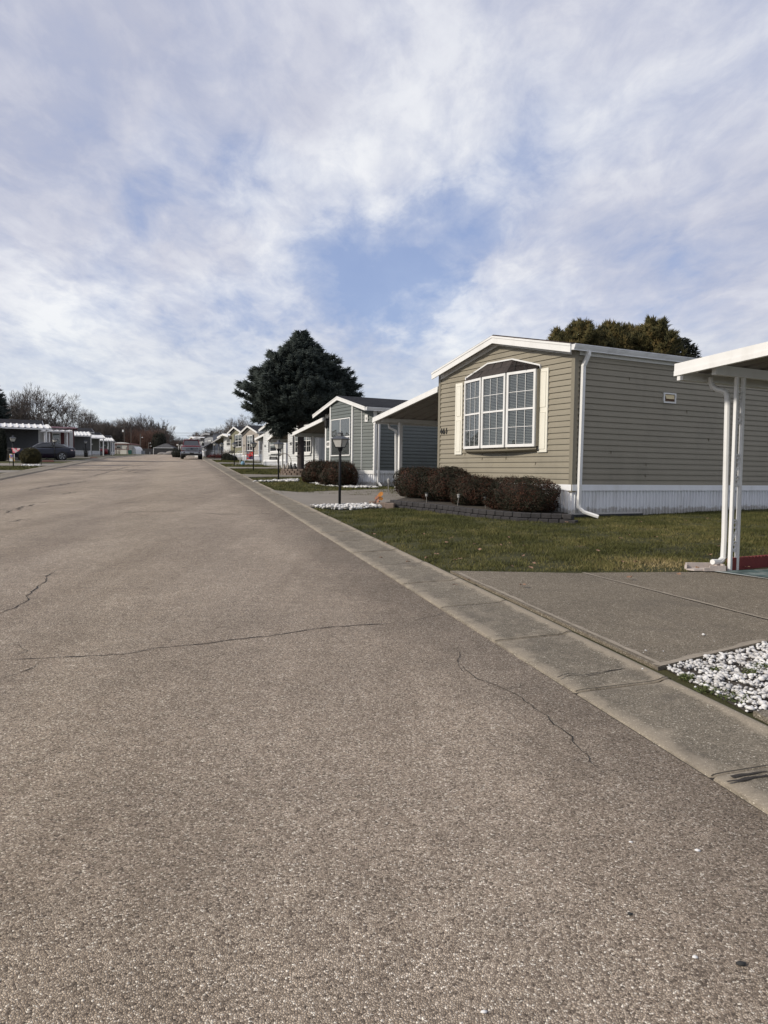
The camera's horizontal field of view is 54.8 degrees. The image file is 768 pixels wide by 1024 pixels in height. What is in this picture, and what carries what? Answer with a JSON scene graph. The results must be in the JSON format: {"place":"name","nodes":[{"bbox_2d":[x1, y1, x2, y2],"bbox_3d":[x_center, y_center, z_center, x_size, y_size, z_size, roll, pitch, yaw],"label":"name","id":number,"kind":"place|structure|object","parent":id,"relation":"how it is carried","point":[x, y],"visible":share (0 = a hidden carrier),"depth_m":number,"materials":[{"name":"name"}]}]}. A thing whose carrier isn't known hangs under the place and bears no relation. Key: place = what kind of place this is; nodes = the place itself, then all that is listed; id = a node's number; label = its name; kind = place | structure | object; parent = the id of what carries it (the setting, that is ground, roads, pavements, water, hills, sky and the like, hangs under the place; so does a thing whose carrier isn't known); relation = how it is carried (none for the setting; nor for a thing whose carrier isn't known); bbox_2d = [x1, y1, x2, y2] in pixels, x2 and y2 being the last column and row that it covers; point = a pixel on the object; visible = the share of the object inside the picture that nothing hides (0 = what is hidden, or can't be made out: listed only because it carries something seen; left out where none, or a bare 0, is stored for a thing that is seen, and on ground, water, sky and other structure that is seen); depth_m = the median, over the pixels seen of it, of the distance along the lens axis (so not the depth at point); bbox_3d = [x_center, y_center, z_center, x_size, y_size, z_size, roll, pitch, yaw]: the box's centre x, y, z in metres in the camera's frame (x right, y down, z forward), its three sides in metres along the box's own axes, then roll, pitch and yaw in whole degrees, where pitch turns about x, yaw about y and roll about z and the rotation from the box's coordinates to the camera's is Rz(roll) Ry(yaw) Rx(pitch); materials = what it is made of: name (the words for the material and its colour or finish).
{"place":"outdoors","nodes":[
{"label":"outdoors","id":0,"kind":"place"},
{"bbox_2d":[0,463,61,465],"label":"driveway","id":1,"kind":"structure","parent":0,"point":[21,464],"depth_m":47.45,"materials":[{"name":"concrete"}]},
{"bbox_2d":[6,460,79,460],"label":"driveway","id":2,"kind":"structure","parent":0,"point":[54,460],"depth_m":59.15,"materials":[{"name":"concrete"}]},
{"bbox_2d":[0,423,51,459],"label":"carport","id":3,"kind":"object","parent":2,"relation":"on","point":[46,427],"visible":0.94,"depth_m":60.47,"materials":[{"name":"white metal"}]},
{"bbox_2d":[14,442,75,459],"bbox_3d":[-27.429,-4.854,59.376,4.860,1.515,2.100,-1,3,-28],"label":"parked car","id":4,"kind":"object","parent":2,"relation":"on","point":[62,451],"visible":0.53,"depth_m":59.04,"materials":[{"name":"grey paint"}]},
{"bbox_2d":[41,430,71,444],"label":"carport","id":5,"kind":"object","parent":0,"point":[66,431],"visible":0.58,"depth_m":72.02,"materials":[{"name":"white metal"}]},
{"bbox_2d":[0,454,145,473],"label":"lawn","id":6,"kind":"structure","parent":0,"point":[66,459],"depth_m":64.41,"materials":[{"name":"green plant"}]},
{"bbox_2d":[0,427,7,460],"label":"tall shrub","id":7,"kind":"object","parent":6,"relation":"on","point":[3,449],"visible":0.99,"depth_m":55.69,"materials":[{"name":"green plant"}]},
{"bbox_2d":[0,385,12,418],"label":"spruce tree","id":8,"kind":"object","parent":6,"relation":"on","point":[3,409],"visible":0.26,"depth_m":71.75,"materials":[{"name":"green plant"}]},
{"bbox_2d":[2,390,33,419],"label":"bare tree","id":9,"kind":"object","parent":6,"relation":"on","point":[18,416],"visible":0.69,"depth_m":102.61,"materials":[{"name":"brown plant"}]},
{"bbox_2d":[0,465,42,469],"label":"grass","id":10,"kind":"structure","parent":6,"relation":"on","point":[16,467],"depth_m":41.98,"materials":[{"name":"green plant"}]},
{"bbox_2d":[0,419,43,458],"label":"mobile home","id":11,"kind":"object","parent":6,"relation":"on","point":[26,438],"visible":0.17,"depth_m":63.30,"materials":[{"name":"plastic"}]},
{"bbox_2d":[19,447,41,463],"bbox_3d":[-23.558,-3.767,49.364,1.456,1.174,1.414,1,3,0],"label":"yew bush","id":12,"kind":"object","parent":6,"relation":"on","point":[31,455],"visible":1,"depth_m":49.01,"materials":[{"name":"green plant"}]},
{"bbox_2d":[9,384,73,426],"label":"bare tree","id":13,"kind":"object","parent":6,"relation":"on","point":[29,402],"visible":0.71,"depth_m":107.10,"materials":[{"name":"brown plant"}]},
{"bbox_2d":[40,426,77,447],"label":"mobile home","id":14,"kind":"object","parent":6,"relation":"on","point":[60,437],"visible":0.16,"depth_m":75.12,"materials":[{"name":"white plastic"}]},
{"bbox_2d":[52,433,60,443],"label":"window","id":15,"kind":"structure","parent":14,"relation":"in","point":[54,435],"depth_m":74.96,"materials":[{"name":"grey glass"}]},
{"bbox_2d":[74,431,91,436],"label":"carport","id":16,"kind":"object","parent":6,"relation":"on","point":[84,434],"visible":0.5,"depth_m":89.06,"materials":[{"name":"white metal"}]},
{"bbox_2d":[74,428,93,455],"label":"mobile home","id":17,"kind":"object","parent":6,"relation":"on","point":[79,445],"visible":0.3,"depth_m":91.24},
{"bbox_2d":[68,412,105,432],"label":"bare tree","id":18,"kind":"object","parent":6,"relation":"on","point":[93,421],"visible":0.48,"depth_m":128.91,"materials":[{"name":"brown plant"}]},
{"bbox_2d":[91,432,101,455],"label":"mobile home","id":19,"kind":"object","parent":6,"relation":"on","point":[95,449],"visible":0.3,"depth_m":107.44,"materials":[{"name":"plastic"}]},
{"bbox_2d":[100,435,111,454],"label":"mobile home","id":20,"kind":"object","parent":6,"relation":"on","point":[105,442],"visible":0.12,"depth_m":123.38,"materials":[{"name":"grey plastic"}]},
{"bbox_2d":[115,442,139,453],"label":"mobile home","id":21,"kind":"object","parent":6,"relation":"on","point":[121,447],"visible":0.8,"depth_m":208.42,"materials":[{"name":"beige metal"}]},
{"bbox_2d":[142,448,172,453],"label":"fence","id":22,"kind":"object","parent":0,"point":[150,451],"visible":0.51,"depth_m":225.37,"materials":[{"name":"grey"}]},
{"bbox_2d":[227,467,286,468],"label":"driveway","id":23,"kind":"structure","parent":0,"point":[255,467],"depth_m":47.11,"materials":[{"name":"concrete"}]},
{"bbox_2d":[267,433,287,467],"bbox_3d":[-2.509,-4.079,47.062,9.166,2.719,3.470,-1,3,-28],"label":"carport","id":24,"kind":"object","parent":23,"relation":"on","point":[271,438],"visible":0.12,"depth_m":46.39,"materials":[{"name":"white metal"}]},
{"bbox_2d":[242,474,300,477],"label":"driveway","id":25,"kind":"structure","parent":0,"point":[254,475],"depth_m":35.23,"materials":[{"name":"concrete"}]},
{"bbox_2d":[280,489,404,506],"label":"driveway","id":26,"kind":"structure","parent":0,"point":[309,499],"depth_m":21.18,"materials":[{"name":"concrete"}]},
{"bbox_2d":[372,386,438,478],"bbox_3d":[6.064,-2.087,25.401,12.576,3.212,3.970,-1,3,-28],"label":"carport","id":27,"kind":"object","parent":26,"relation":"on","point":[421,410],"visible":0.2,"depth_m":23.77,"materials":[{"name":"white metal"}]},
{"bbox_2d":[0,454,767,1023],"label":"road","id":28,"kind":"structure","parent":0,"point":[262,760],"depth_m":3.12,"materials":[{"name":"grey asphalt"}]},
{"bbox_2d":[171,448,186,456],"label":"round bush","id":29,"kind":"object","parent":28,"relation":"on","point":[177,452],"visible":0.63,"depth_m":95.31,"materials":[{"name":"green plant"}]},
{"bbox_2d":[178,439,203,458],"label":"pickup truck","id":30,"kind":"object","parent":28,"relation":"on","point":[193,447],"visible":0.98,"depth_m":73.57,"materials":[{"name":"grey paint"}]},
{"bbox_2d":[0,0,767,440],"label":"sky","id":31,"kind":"structure","parent":0,"point":[187,187],"materials":[{"name":"blue"}]},
{"bbox_2d":[188,455,767,814],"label":"pavement","id":32,"kind":"structure","parent":0,"point":[724,746],"depth_m":4.96,"materials":[{"name":"concrete"}]},
{"bbox_2d":[389,497,567,517],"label":"planting soil","id":33,"kind":"structure","parent":0,"point":[418,499],"depth_m":17.79,"materials":[{"name":"brown soil"}]},
{"bbox_2d":[393,465,431,497],"bbox_3d":[0.920,-0.847,20.448,1.418,0.891,1.584,-1,3,-28],"label":"hedge bush","id":34,"kind":"object","parent":33,"relation":"on","point":[407,485],"visible":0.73,"depth_m":20.03,"materials":[{"name":"brown plant"}]},
{"bbox_2d":[417,465,471,501],"bbox_3d":[1.626,-0.746,19.139,1.339,0.939,1.518,-1,3,-28],"label":"hedge bush","id":35,"kind":"object","parent":33,"relation":"on","point":[437,481],"visible":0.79,"depth_m":18.83,"materials":[{"name":"brown plant"}]},
{"bbox_2d":[446,473,498,504],"bbox_3d":[2.218,-0.559,18.059,1.329,0.772,1.370,-1,3,-28],"label":"hedge bush","id":36,"kind":"object","parent":33,"relation":"on","point":[466,488],"visible":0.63,"depth_m":17.68,"materials":[{"name":"brown plant"}]},
{"bbox_2d":[475,474,560,511],"bbox_3d":[3.068,-0.432,16.507,1.358,0.813,2.310,-1,3,-28],"label":"hedge bush","id":37,"kind":"object","parent":33,"relation":"on","point":[523,494],"visible":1,"depth_m":16.00,"materials":[{"name":"brown plant"}]},
{"bbox_2d":[203,457,767,725],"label":"lawn","id":38,"kind":"structure","parent":0,"point":[664,672],"depth_m":11.12,"materials":[{"name":"green plant"}]},
{"bbox_2d":[195,433,228,457],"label":"mobile home","id":39,"kind":"object","parent":38,"relation":"on","point":[209,438],"visible":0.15,"depth_m":97.31,"materials":[{"name":"grey"}]},
{"bbox_2d":[211,437,223,453],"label":"carport","id":40,"kind":"object","parent":38,"relation":"on","point":[219,440],"visible":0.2,"depth_m":94.23,"materials":[{"name":"grey metal"}]},
{"bbox_2d":[217,434,229,452],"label":"mobile home","id":41,"kind":"object","parent":38,"relation":"on","point":[226,442],"visible":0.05,"depth_m":89.54,"materials":[{"name":"white plastic"}]},
{"bbox_2d":[221,416,248,433],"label":"bare tree","id":42,"kind":"object","parent":38,"relation":"on","point":[231,423],"visible":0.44,"depth_m":126.42,"materials":[{"name":"brown plant"}]},
{"bbox_2d":[227,426,244,458],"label":"mobile home","id":43,"kind":"object","parent":38,"relation":"on","point":[234,431],"visible":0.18,"depth_m":77.85,"materials":[{"name":"green plastic"}]},
{"bbox_2d":[235,434,241,447],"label":"window","id":44,"kind":"structure","parent":43,"relation":"in","point":[238,439],"depth_m":77.33,"materials":[{"name":"white glass"}]},
{"bbox_2d":[213,459,262,462],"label":"grass","id":45,"kind":"structure","parent":38,"relation":"on","point":[232,461],"depth_m":63.16,"materials":[{"name":"green plant"}]},
{"bbox_2d":[221,463,276,466],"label":"grass","id":46,"kind":"structure","parent":38,"relation":"on","point":[250,465],"depth_m":51.49,"materials":[{"name":"green plant"}]},
{"bbox_2d":[238,425,262,461],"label":"mobile home","id":47,"kind":"object","parent":38,"relation":"on","point":[250,433],"visible":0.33,"depth_m":65.41,"materials":[{"name":"beige plastic"}]},
{"bbox_2d":[247,435,252,450],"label":"window","id":48,"kind":"structure","parent":47,"relation":"in","point":[250,437],"depth_m":65.92,"materials":[{"name":"white glass"}]},
{"bbox_2d":[231,468,280,474],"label":"grass","id":49,"kind":"structure","parent":38,"relation":"on","point":[259,471],"depth_m":40.83,"materials":[{"name":"green plant"}]},
{"bbox_2d":[259,423,287,466],"bbox_3d":[-0.412,-4.554,54.276,16.642,3.600,4.949,-1,3,-28],"label":"mobile home","id":50,"kind":"object","parent":38,"relation":"on","point":[269,448],"visible":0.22,"depth_m":51.02,"materials":[{"name":"white plastic"}]},
{"bbox_2d":[253,478,299,481],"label":"pebbles","id":51,"kind":"object","parent":38,"relation":"on","point":[291,479],"visible":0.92,"depth_m":30.20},
{"bbox_2d":[273,440,283,479],"bbox_3d":[-4.326,-2.080,30.385,0.337,1.740,0.337,4,4,45],"label":"street lamp","id":52,"kind":"object","parent":38,"relation":"on","point":[278,444],"visible":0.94,"depth_m":30.32,"materials":[{"name":"black metal"}]},
{"bbox_2d":[279,469,302,474],"bbox_3d":[-3.929,-1.988,37.049,2.575,0.308,1.855,1,3,0],"label":"brick planter","id":53,"kind":"object","parent":38,"relation":"on","point":[290,471],"visible":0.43,"depth_m":36.28,"materials":[{"name":"beige brick"}]},
{"bbox_2d":[288,423,324,466],"bbox_3d":[2.540,-3.824,45.079,16.742,3.850,5.049,-1,3,-28],"label":"mobile home","id":54,"kind":"object","parent":38,"relation":"on","point":[319,447],"visible":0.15,"depth_m":40.74,"materials":[{"name":"white plastic"}]},
{"bbox_2d":[295,428,310,452],"bbox_3d":[-4.511,-3.982,41.229,0.045,1.400,2.400,-1,3,-28],"label":"window","id":55,"kind":"structure","parent":54,"relation":"in","point":[307,445],"depth_m":40.76,"materials":[{"name":"white glass"}]},
{"bbox_2d":[292,417,324,460],"bbox_3d":[0.635,-2.866,34.787,9.166,2.549,3.620,-1,3,-28],"label":"carport","id":56,"kind":"object","parent":38,"relation":"on","point":[314,429],"visible":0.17,"depth_m":33.78,"materials":[{"name":"white metal"}]},
{"bbox_2d":[301,459,326,482],"bbox_3d":[-2.618,-1.633,29.271,1.243,0.964,1.296,-1,3,-28],"label":"hedge bush","id":57,"kind":"object","parent":38,"relation":"on","point":[308,472],"visible":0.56,"depth_m":28.90,"materials":[{"name":"brown plant"}]},
{"bbox_2d":[249,476,399,496],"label":"grass","id":58,"kind":"structure","parent":38,"relation":"on","point":[279,484],"depth_m":26.23,"materials":[{"name":"green plant"}]},
{"bbox_2d":[331,432,349,503],"bbox_3d":[-1.068,-0.995,17.943,0.337,1.860,0.337,2,4,30],"label":"street lamp","id":59,"kind":"object","parent":38,"relation":"on","point":[340,440],"visible":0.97,"depth_m":17.88,"materials":[{"name":"black metal"}]},
{"bbox_2d":[307,482,377,487],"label":"pebbles","id":60,"kind":"object","parent":38,"relation":"on","point":[360,486],"visible":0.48,"depth_m":26.75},
{"bbox_2d":[314,459,358,484],"bbox_3d":[-1.744,-1.474,27.412,1.354,1.000,1.842,-1,3,-28],"label":"hedge bush","id":61,"kind":"object","parent":60,"relation":"on","point":[328,474],"visible":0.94,"depth_m":26.96,"materials":[{"name":"brown plant"}]},
{"bbox_2d":[311,502,382,509],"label":"pebbles","id":62,"kind":"object","parent":38,"relation":"on","point":[351,506],"visible":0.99,"depth_m":17.61,"materials":[{"name":"white stone"}]},
{"bbox_2d":[312,396,437,486],"bbox_3d":[6.109,-2.716,33.066,18.042,3.870,4.969,-1,3,-28],"label":"mobile home","id":63,"kind":"object","parent":38,"relation":"on","point":[368,450],"visible":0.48,"depth_m":27.77,"materials":[{"name":"grey plastic"}]},
{"bbox_2d":[331,417,350,455],"bbox_3d":[-1.687,-2.895,28.680,0.035,1.440,1.740,-1,3,-28],"label":"window","id":64,"kind":"structure","parent":63,"relation":"in","point":[343,425],"depth_m":28.56,"materials":[{"name":"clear glass"}]},
{"bbox_2d":[369,501,394,508],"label":"block kerb","id":65,"kind":"structure","parent":38,"relation":"on","point":[387,505],"depth_m":17.83,"materials":[{"name":"beige concrete"}]},
{"bbox_2d":[390,500,577,523],"bbox_3d":[1.807,-0.017,16.432,0.709,0.329,5.262,-2,4,-45],"label":"garden edging","id":66,"kind":"object","parent":38,"relation":"on","point":[489,514],"visible":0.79,"depth_m":15.63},
{"bbox_2d":[314,507,767,571],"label":"grass","id":67,"kind":"structure","parent":38,"relation":"on","point":[752,517],"depth_m":12.42,"materials":[{"name":"green plant"}]},
{"bbox_2d":[546,325,575,342],"bbox_3d":[8.077,-4.960,33.839,3.377,7.143,3.156,1,3,0],"label":"pine tree","id":68,"kind":"object","parent":38,"relation":"on","point":[558,334],"visible":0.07,"depth_m":33.19,"materials":[{"name":"green plant"}]},
{"bbox_2d":[564,317,608,346],"bbox_3d":[9.069,-5.171,33.930,3.553,7.579,3.764,-2,4,-40],"label":"pine tree","id":69,"kind":"object","parent":38,"relation":"on","point":[587,332],"visible":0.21,"depth_m":33.07,"materials":[{"name":"green plant"}]},
{"bbox_2d":[431,335,767,517],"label":"mobile home","id":70,"kind":"object","parent":38,"relation":"on","point":[595,431],"visible":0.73,"depth_m":17.14,"materials":[{"name":"beige plastic"}]},
{"bbox_2d":[463,378,481,448],"bbox_3d":[2.248,-2.482,18.793,0.167,1.745,0.887,-1,3,-28],"label":"window","id":71,"kind":"structure","parent":70,"relation":"in","point":[472,388],"depth_m":18.83,"materials":[{"name":"clear glass"}]},
{"bbox_2d":[481,373,506,447],"bbox_3d":[2.649,-2.431,17.924,0.050,1.745,0.930,-1,3,-28],"label":"window","id":72,"kind":"structure","parent":70,"relation":"in","point":[493,402],"depth_m":17.93,"materials":[{"name":"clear glass"}]},
{"bbox_2d":[465,358,541,453],"bbox_3d":[2.762,-2.569,18.023,0.250,2.252,2.955,-1,3,-28],"label":"bay window","id":73,"kind":"structure","parent":70,"relation":"in","point":[502,449],"depth_m":17.29,"materials":[{"name":"beige plastic"}]},
{"bbox_2d":[505,369,536,446],"bbox_3d":[3.159,-2.380,17.099,0.165,1.745,0.907,-1,3,-28],"label":"window","id":74,"kind":"structure","parent":70,"relation":"in","point":[521,388],"depth_m":17.10,"materials":[{"name":"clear glass"}]},
{"bbox_2d":[597,319,638,349],"bbox_3d":[10.747,-5.273,34.890,3.795,7.652,3.981,1,3,0],"label":"pine tree","id":75,"kind":"object","parent":38,"relation":"on","point":[618,335],"visible":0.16,"depth_m":33.99,"materials":[{"name":"green plant"}]},
{"bbox_2d":[630,315,691,356],"bbox_3d":[12.821,-5.331,34.740,4.209,7.836,4.343,1,3,0],"label":"pine tree","id":76,"kind":"object","parent":38,"relation":"on","point":[657,336],"visible":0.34,"depth_m":33.99,"materials":[{"name":"green plant"}]},
{"bbox_2d":[676,336,701,357],"bbox_3d":[15.129,-5.258,37.753,3.086,7.414,3.234,1,3,0],"label":"spruce tree","id":77,"kind":"object","parent":38,"relation":"on","point":[692,349],"visible":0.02,"depth_m":37.14,"materials":[{"name":"green plant"}]},
{"bbox_2d":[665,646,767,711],"bbox_3d":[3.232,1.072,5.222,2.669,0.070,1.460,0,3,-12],"label":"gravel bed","id":78,"kind":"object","parent":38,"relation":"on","point":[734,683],"visible":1,"depth_m":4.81,"materials":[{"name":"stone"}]},
{"bbox_2d":[667,641,767,711],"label":"pebbles","id":79,"kind":"object","parent":78,"relation":"on","point":[738,675],"visible":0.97,"depth_m":4.89,"materials":[{"name":"white stone"}]},
{"bbox_2d":[678,673,694,681],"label":"weed","id":80,"kind":"object","parent":79,"relation":"on","point":[686,677],"visible":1,"depth_m":4.81,"materials":[{"name":"green plant"}]},
{"bbox_2d":[693,682,720,693],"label":"weed","id":81,"kind":"object","parent":79,"relation":"on","point":[704,688],"visible":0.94,"depth_m":4.58,"materials":[{"name":"green plant"}]},
{"bbox_2d":[717,689,750,702],"bbox_3d":[2.111,1.108,4.461,0.203,0.047,0.197,1,3,0],"label":"weed","id":82,"kind":"object","parent":79,"relation":"on","point":[730,696],"visible":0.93,"depth_m":4.43,"materials":[{"name":"green plant"}]},
{"bbox_2d":[726,554,767,569],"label":"scalloped edging","id":83,"kind":"object","parent":38,"relation":"on","point":[757,561],"visible":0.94,"depth_m":9.26,"materials":[{"name":"red brick"}]},
{"bbox_2d":[450,568,767,670],"bbox_3d":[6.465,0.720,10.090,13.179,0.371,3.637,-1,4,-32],"label":"driveway","id":84,"kind":"structure","parent":0,"point":[744,594],"depth_m":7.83,"materials":[{"name":"concrete"}]},
{"bbox_2d":[684,562,725,570],"bbox_3d":[3.906,0.669,9.059,0.457,0.082,0.230,1,3,-4],"label":"splash block","id":85,"kind":"object","parent":84,"relation":"on","point":[704,566],"depth_m":9.05,"materials":[{"name":"concrete"}]},
{"bbox_2d":[674,342,767,570],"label":"carport","id":86,"kind":"object","parent":84,"relation":"on","point":[743,368],"visible":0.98,"depth_m":9.06,"materials":[{"name":"white metal"}]},
{"bbox_2d":[716,569,767,577],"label":"carpet","id":87,"kind":"object","parent":84,"relation":"on","point":[762,573],"visible":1,"depth_m":8.90,"materials":[{"name":"teal carpet"}]},
{"bbox_2d":[753,710,767,723],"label":"walkway","id":88,"kind":"structure","parent":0,"point":[761,715],"depth_m":4.14,"materials":[{"name":"concrete"}]},
{"bbox_3d":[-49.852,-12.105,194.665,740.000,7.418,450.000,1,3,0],"label":"ground","id":89,"kind":"structure","parent":0,"visible":0},
{"bbox_2d":[5,402,63,426],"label":"bare tree","id":90,"kind":"object","parent":89,"relation":"on","point":[38,416],"visible":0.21,"depth_m":104.67,"materials":[{"name":"brown plant"}]},
{"bbox_2d":[32,393,95,429],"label":"bare tree","id":91,"kind":"object","parent":89,"relation":"on","point":[79,421],"visible":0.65,"depth_m":112.02,"materials":[{"name":"brown plant"}]},
{"bbox_2d":[0,454,150,479],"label":"kerb","id":92,"kind":"structure","parent":89,"relation":"on","point":[3,476],"depth_m":41.25,"materials":[{"name":"concrete"}]},
{"bbox_2d":[91,419,119,440],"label":"bare tree","id":93,"kind":"object","parent":89,"relation":"on","point":[108,424],"visible":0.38,"depth_m":236.44,"materials":[{"name":"brown plant"}]},
{"bbox_2d":[100,425,119,442],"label":"bare tree","id":94,"kind":"object","parent":89,"relation":"on","point":[113,430],"visible":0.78,"depth_m":236.00,"materials":[{"name":"brown plant"}]},
{"bbox_2d":[116,421,146,440],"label":"bare tree","id":95,"kind":"object","parent":89,"relation":"on","point":[136,427],"visible":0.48,"depth_m":244.64,"materials":[{"name":"brown plant"}]},
{"bbox_2d":[122,415,152,434],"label":"bare tree","id":96,"kind":"object","parent":89,"relation":"on","point":[134,421],"visible":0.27,"depth_m":257.91,"materials":[{"name":"brown plant"}]},
{"bbox_2d":[125,427,168,448],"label":"undergrowth","id":97,"kind":"object","parent":89,"relation":"on","point":[146,439],"visible":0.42,"depth_m":236.73,"materials":[{"name":"brown plant"}]},
{"bbox_2d":[136,416,168,431],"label":"bare tree","id":98,"kind":"object","parent":89,"relation":"on","point":[156,426],"visible":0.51,"depth_m":255.80,"materials":[{"name":"brown plant"}]},
{"bbox_2d":[151,431,166,448],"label":"evergreen tree","id":99,"kind":"object","parent":89,"relation":"on","point":[159,440],"visible":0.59,"depth_m":234.09,"materials":[{"name":"green plant"}]},
{"bbox_2d":[154,444,177,449],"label":"house","id":100,"kind":"structure","parent":89,"relation":"on","point":[165,446],"depth_m":231.88,"materials":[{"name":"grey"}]},
{"bbox_2d":[534,668,766,814],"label":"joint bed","id":101,"kind":"object","parent":89,"relation":"on","point":[712,779],"depth_m":3.81,"materials":[{"name":"grey concrete"}]},
{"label":"planter soil","id":102,"kind":"structure","parent":0,"visible":0},
{"bbox_2d":[232,329,365,468],"bbox_3d":[-4.237,-5.594,37.100,6.770,7.155,6.842,1,3,0],"label":"spruce tree","id":103,"kind":"object","parent":102,"relation":"on","point":[298,379],"visible":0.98,"depth_m":35.56,"materials":[{"name":"green plant"}]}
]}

